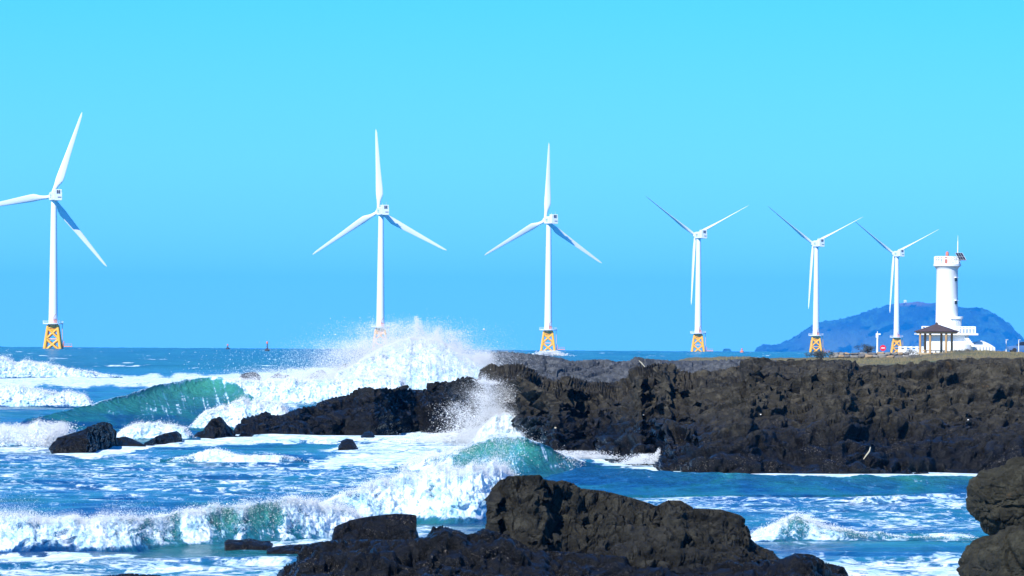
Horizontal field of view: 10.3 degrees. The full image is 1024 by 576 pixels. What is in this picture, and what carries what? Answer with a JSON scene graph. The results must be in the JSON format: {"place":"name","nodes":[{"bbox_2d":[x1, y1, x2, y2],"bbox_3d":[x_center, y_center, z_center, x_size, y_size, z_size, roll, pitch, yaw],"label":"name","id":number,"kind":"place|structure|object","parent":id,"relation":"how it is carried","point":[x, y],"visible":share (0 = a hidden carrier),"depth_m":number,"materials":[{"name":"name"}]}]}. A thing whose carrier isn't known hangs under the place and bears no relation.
{"place":"outdoors","nodes":[
{"label":"outdoors","id":0,"kind":"place"},
{"bbox_2d":[0,346,989,575],"bbox_3d":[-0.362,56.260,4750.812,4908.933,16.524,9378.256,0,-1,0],"label":"sea","id":1,"kind":"structure","parent":0,"point":[144,478],"depth_m":177.76,"materials":[{"name":"liquid"}]},
{"bbox_2d":[0,422,60,446],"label":"breaking wave","id":2,"kind":"object","parent":1,"relation":"on","point":[5,444],"visible":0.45,"depth_m":234.62,"materials":[{"name":"liquid"}]},
{"bbox_2d":[0,419,79,446],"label":"wave spray","id":3,"kind":"object","parent":1,"relation":"on","point":[61,428],"visible":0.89,"depth_m":232.63,"materials":[{"name":"white liquid"}]},
{"bbox_2d":[0,385,92,407],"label":"breaking wave","id":4,"kind":"object","parent":1,"relation":"on","point":[21,400],"visible":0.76,"depth_m":372.59,"materials":[{"name":"liquid"}]},
{"bbox_2d":[0,113,106,348],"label":"wind turbine","id":5,"kind":"object","parent":1,"relation":"in","point":[54,196],"visible":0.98,"depth_m":2971.92,"materials":[{"name":"white metal"}]},
{"bbox_2d":[0,357,122,378],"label":"breaking wave","id":6,"kind":"object","parent":1,"relation":"on","point":[24,372],"visible":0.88,"depth_m":644.75,"materials":[{"name":"liquid"}]},
{"bbox_2d":[48,422,117,453],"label":"lava rock","id":7,"kind":"object","parent":1,"relation":"in","point":[96,437],"visible":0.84,"depth_m":224.85,"materials":[{"name":"black stone"}]},
{"bbox_2d":[116,436,145,446],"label":"lava rock","id":8,"kind":"object","parent":1,"relation":"in","point":[124,441],"visible":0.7,"depth_m":237.50,"materials":[{"name":"black stone"}]},
{"bbox_2d":[11,377,253,428],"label":"breaking wave","id":9,"kind":"object","parent":1,"relation":"on","point":[185,402],"visible":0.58,"depth_m":297.61,"materials":[{"name":"liquid"}]},
{"bbox_2d":[106,573,160,575],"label":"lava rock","id":10,"kind":"object","parent":1,"relation":"in","point":[128,574],"visible":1,"depth_m":105.71,"materials":[{"name":"black stone"}]},
{"bbox_2d":[116,423,199,439],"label":"breaking wave","id":11,"kind":"object","parent":1,"relation":"on","point":[140,435],"visible":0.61,"depth_m":254.40,"materials":[{"name":"liquid"}]},
{"bbox_2d":[144,431,181,445],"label":"lava rock","id":12,"kind":"object","parent":1,"relation":"in","point":[171,437],"visible":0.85,"depth_m":248.02,"materials":[{"name":"black stone"}]},
{"bbox_2d":[0,498,359,551],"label":"breaking wave","id":13,"kind":"object","parent":1,"relation":"on","point":[260,526],"visible":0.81,"depth_m":124.17,"materials":[{"name":"liquid"}]},
{"bbox_2d":[194,417,235,438],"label":"lava rock","id":14,"kind":"object","parent":1,"relation":"in","point":[217,427],"visible":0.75,"depth_m":258.08,"materials":[{"name":"black stone"}]},
{"bbox_2d":[160,449,308,462],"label":"breaking wave","id":15,"kind":"object","parent":1,"relation":"on","point":[207,455],"visible":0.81,"depth_m":207.11,"materials":[{"name":"liquid"}]},
{"bbox_2d":[184,399,285,430],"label":"breaking wave","id":16,"kind":"object","parent":1,"relation":"on","point":[235,420],"visible":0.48,"depth_m":286.68,"materials":[{"name":"liquid"}]},
{"bbox_2d":[224,538,272,550],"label":"lava rock","id":17,"kind":"object","parent":1,"relation":"in","point":[244,544],"visible":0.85,"depth_m":122.44,"materials":[{"name":"black stone"}]},
{"bbox_2d":[239,372,259,379],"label":"lava rock","id":18,"kind":"object","parent":1,"relation":"in","point":[247,376],"visible":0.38,"depth_m":632.84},
{"bbox_2d":[169,347,360,375],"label":"wave spray","id":19,"kind":"object","parent":1,"relation":"on","point":[282,362],"visible":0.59,"depth_m":519.73,"materials":[{"name":"white liquid"}]},
{"bbox_2d":[267,544,303,553],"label":"lava rock","id":20,"kind":"object","parent":1,"relation":"in","point":[290,549],"visible":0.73,"depth_m":120.68,"materials":[{"name":"black stone"}]},
{"bbox_2d":[233,372,403,403],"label":"breaking wave","id":21,"kind":"object","parent":1,"relation":"on","point":[302,397],"visible":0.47,"depth_m":398.86,"materials":[{"name":"liquid"}]},
{"bbox_2d":[338,439,357,449],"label":"lava rock","id":22,"kind":"object","parent":1,"relation":"in","point":[347,444],"visible":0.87,"depth_m":233.88,"materials":[{"name":"black stone"}]},
{"bbox_2d":[234,376,487,436],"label":"rock ridge","id":23,"kind":"object","parent":1,"relation":"in","point":[390,411],"visible":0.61,"depth_m":272.86,"materials":[{"name":"black stone"}]},
{"bbox_2d":[361,431,374,437],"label":"lava rock","id":24,"kind":"object","parent":1,"relation":"in","point":[368,434],"visible":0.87,"depth_m":258.11,"materials":[{"name":"black stone"}]},
{"bbox_2d":[224,315,512,382],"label":"wave spray","id":25,"kind":"object","parent":1,"relation":"on","point":[452,339],"visible":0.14,"depth_m":436.24,"materials":[{"name":"white liquid"}]},
{"bbox_2d":[313,130,445,349],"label":"wind turbine","id":26,"kind":"object","parent":1,"relation":"in","point":[382,211],"visible":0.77,"depth_m":3269.05,"materials":[{"name":"white metal"}]},
{"bbox_2d":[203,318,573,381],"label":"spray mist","id":27,"kind":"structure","parent":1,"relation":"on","point":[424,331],"depth_m":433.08,"materials":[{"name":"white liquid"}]},
{"bbox_2d":[336,338,484,389],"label":"breaking wave","id":28,"kind":"object","parent":1,"relation":"on","point":[421,382],"visible":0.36,"depth_m":429.37,"materials":[{"name":"liquid"}]},
{"bbox_2d":[323,463,510,523],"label":"breaking wave","id":29,"kind":"object","parent":1,"relation":"on","point":[448,510],"visible":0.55,"depth_m":144.55,"materials":[{"name":"liquid"}]},
{"bbox_2d":[394,368,516,445],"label":"wave spray","id":30,"kind":"object","parent":1,"relation":"on","point":[444,436],"visible":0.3,"depth_m":244.50,"materials":[{"name":"white liquid"}]},
{"bbox_2d":[0,327,978,540],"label":"surf spray","id":31,"kind":"object","parent":1,"relation":"on","point":[321,504],"visible":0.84,"depth_m":191.15,"materials":[{"name":"white liquid"}]},
{"bbox_2d":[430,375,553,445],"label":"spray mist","id":32,"kind":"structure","parent":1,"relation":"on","point":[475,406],"depth_m":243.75,"materials":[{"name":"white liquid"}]},
{"bbox_2d":[464,414,522,445],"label":"breaking wave","id":33,"kind":"object","parent":1,"relation":"on","point":[508,425],"visible":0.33,"depth_m":240.90,"materials":[{"name":"liquid"}]},
{"bbox_2d":[395,435,606,473],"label":"breaking wave","id":34,"kind":"object","parent":1,"relation":"on","point":[545,459],"visible":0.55,"depth_m":191.47,"materials":[{"name":"liquid"}]},
{"bbox_2d":[485,144,601,350],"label":"wind turbine","id":35,"kind":"object","parent":1,"relation":"in","point":[549,222],"visible":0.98,"depth_m":3452.68,"materials":[{"name":"white metal"}]},
{"bbox_2d":[532,350,575,356],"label":"wave spray","id":36,"kind":"object","parent":1,"relation":"on","point":[550,353],"visible":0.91,"depth_m":1711.63,"materials":[{"name":"white liquid"}]},
{"bbox_2d":[277,525,847,575],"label":"lava shelf","id":37,"kind":"object","parent":1,"relation":"in","point":[442,551],"visible":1,"depth_m":103.67,"materials":[{"name":"black stone"}]},
{"bbox_2d":[332,514,418,540],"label":"lava slab","id":38,"kind":"structure","parent":37,"relation":"on","point":[392,527],"depth_m":115.77,"materials":[{"name":"black stone"}]},
{"bbox_2d":[483,475,779,571],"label":"lava outcrop","id":39,"kind":"object","parent":37,"relation":"on","point":[536,512],"visible":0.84,"depth_m":108.13,"materials":[{"name":"black stone"}]},
{"bbox_2d":[556,448,660,464],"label":"wave spray","id":40,"kind":"object","parent":1,"relation":"on","point":[635,461],"visible":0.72,"depth_m":206.70,"materials":[{"name":"white liquid"}]},
{"bbox_2d":[646,196,748,351],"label":"wind turbine","id":41,"kind":"object","parent":1,"relation":"in","point":[698,237],"visible":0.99,"depth_m":3858.48,"materials":[{"name":"white metal"}]},
{"bbox_2d":[543,467,974,497],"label":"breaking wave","id":42,"kind":"object","parent":1,"relation":"on","point":[637,483],"visible":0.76,"depth_m":171.31,"materials":[{"name":"liquid"}]},
{"bbox_2d":[768,206,861,351],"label":"wind turbine","id":43,"kind":"object","parent":1,"relation":"in","point":[816,245],"visible":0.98,"depth_m":4120.58,"materials":[{"name":"white metal"}]},
{"bbox_2d":[750,515,981,541],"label":"breaking wave","id":44,"kind":"object","parent":1,"relation":"on","point":[805,536],"visible":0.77,"depth_m":129.47,"materials":[{"name":"liquid"}]},
{"bbox_2d":[855,221,938,352],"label":"wind turbine","id":45,"kind":"object","parent":1,"relation":"in","point":[896,338],"visible":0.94,"depth_m":4536.50,"materials":[{"name":"white metal"}]},
{"bbox_2d":[956,524,1023,575],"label":"boulder","id":46,"kind":"object","parent":1,"relation":"in","point":[1000,553],"visible":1,"depth_m":108.98,"materials":[{"name":"grey stone"}]},
{"bbox_2d":[966,457,1023,535],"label":"boulder","id":47,"kind":"object","parent":46,"relation":"on","point":[995,501],"visible":0.84,"depth_m":111.34,"materials":[{"name":"grey stone"}]},
{"bbox_2d":[0,0,1023,351],"label":"sky","id":48,"kind":"structure","parent":0,"point":[219,145],"materials":[{"name":"blue"}]},
{"bbox_2d":[486,349,785,382],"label":"lava reef","id":49,"kind":"object","parent":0,"point":[598,370],"visible":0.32,"depth_m":568.41},
{"bbox_2d":[478,357,1023,473],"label":"headland","id":50,"kind":"structure","parent":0,"point":[822,416],"depth_m":213.47,"materials":[{"name":"black stone"}]},
{"bbox_2d":[678,349,1023,365],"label":"grass ground","id":51,"kind":"structure","parent":0,"point":[904,362],"depth_m":624.98,"materials":[{"name":"plant"}]},
{"bbox_2d":[804,350,834,358],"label":"shrub","id":52,"kind":"object","parent":51,"relation":"on","point":[819,354],"visible":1,"depth_m":639.76,"materials":[{"name":"green plant"}]},
{"bbox_2d":[854,344,875,352],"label":"shrub","id":53,"kind":"object","parent":51,"relation":"on","point":[868,348],"visible":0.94,"depth_m":671.88,"materials":[{"name":"green plant"}]},
{"bbox_2d":[876,331,880,352],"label":"marker pole","id":54,"kind":"object","parent":51,"relation":"on","point":[877,333],"visible":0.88,"depth_m":667.88,"materials":[{"name":"white metal"}]},
{"bbox_2d":[880,345,885,350],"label":"round sign","id":55,"kind":"object","parent":51,"relation":"on","point":[882,347],"visible":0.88,"depth_m":666.93,"materials":[{"name":"red metal"}]},
{"bbox_2d":[878,354,887,357],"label":"wall stone","id":56,"kind":"object","parent":51,"relation":"on","point":[881,355],"visible":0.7,"depth_m":647.52,"materials":[{"name":"grey stone"}]},
{"bbox_2d":[898,346,923,355],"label":"balustrade","id":57,"kind":"object","parent":51,"relation":"on","point":[905,349],"visible":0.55,"depth_m":679.79,"materials":[{"name":"white paint"}]},
{"bbox_2d":[904,348,918,355],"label":"shrub","id":58,"kind":"object","parent":51,"relation":"on","point":[910,352],"visible":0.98,"depth_m":654.92,"materials":[{"name":"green plant"}]},
{"bbox_2d":[905,354,924,358],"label":"shrub","id":59,"kind":"object","parent":51,"relation":"on","point":[911,356],"visible":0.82,"depth_m":627.71,"materials":[{"name":"plant"}]},
{"bbox_2d":[914,322,958,354],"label":"pavilion","id":60,"kind":"structure","parent":51,"relation":"on","point":[937,328],"depth_m":649.10,"materials":[{"name":"brown wood"}]},
{"bbox_2d":[914,241,977,352],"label":"lighthouse","id":61,"kind":"object","parent":51,"relation":"on","point":[947,277],"visible":0.9,"depth_m":688.73,"materials":[{"name":"white paint"}]},
{"bbox_2d":[973,341,994,350],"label":"white building","id":62,"kind":"structure","parent":51,"relation":"on","point":[981,345],"depth_m":688.57,"materials":[{"name":"paint"}]},
{"bbox_2d":[1007,341,1023,351],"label":"parked car","id":63,"kind":"object","parent":51,"relation":"on","point":[1015,347],"visible":0.81,"depth_m":759.12,"materials":[{"name":"blue paint"}]},
{"bbox_2d":[754,301,1023,351],"bbox_3d":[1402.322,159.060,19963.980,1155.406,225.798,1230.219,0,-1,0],"label":"hill","id":64,"kind":"structure","parent":0,"point":[848,334],"depth_m":19800.20,"materials":[{"name":"blue"}]}
]}

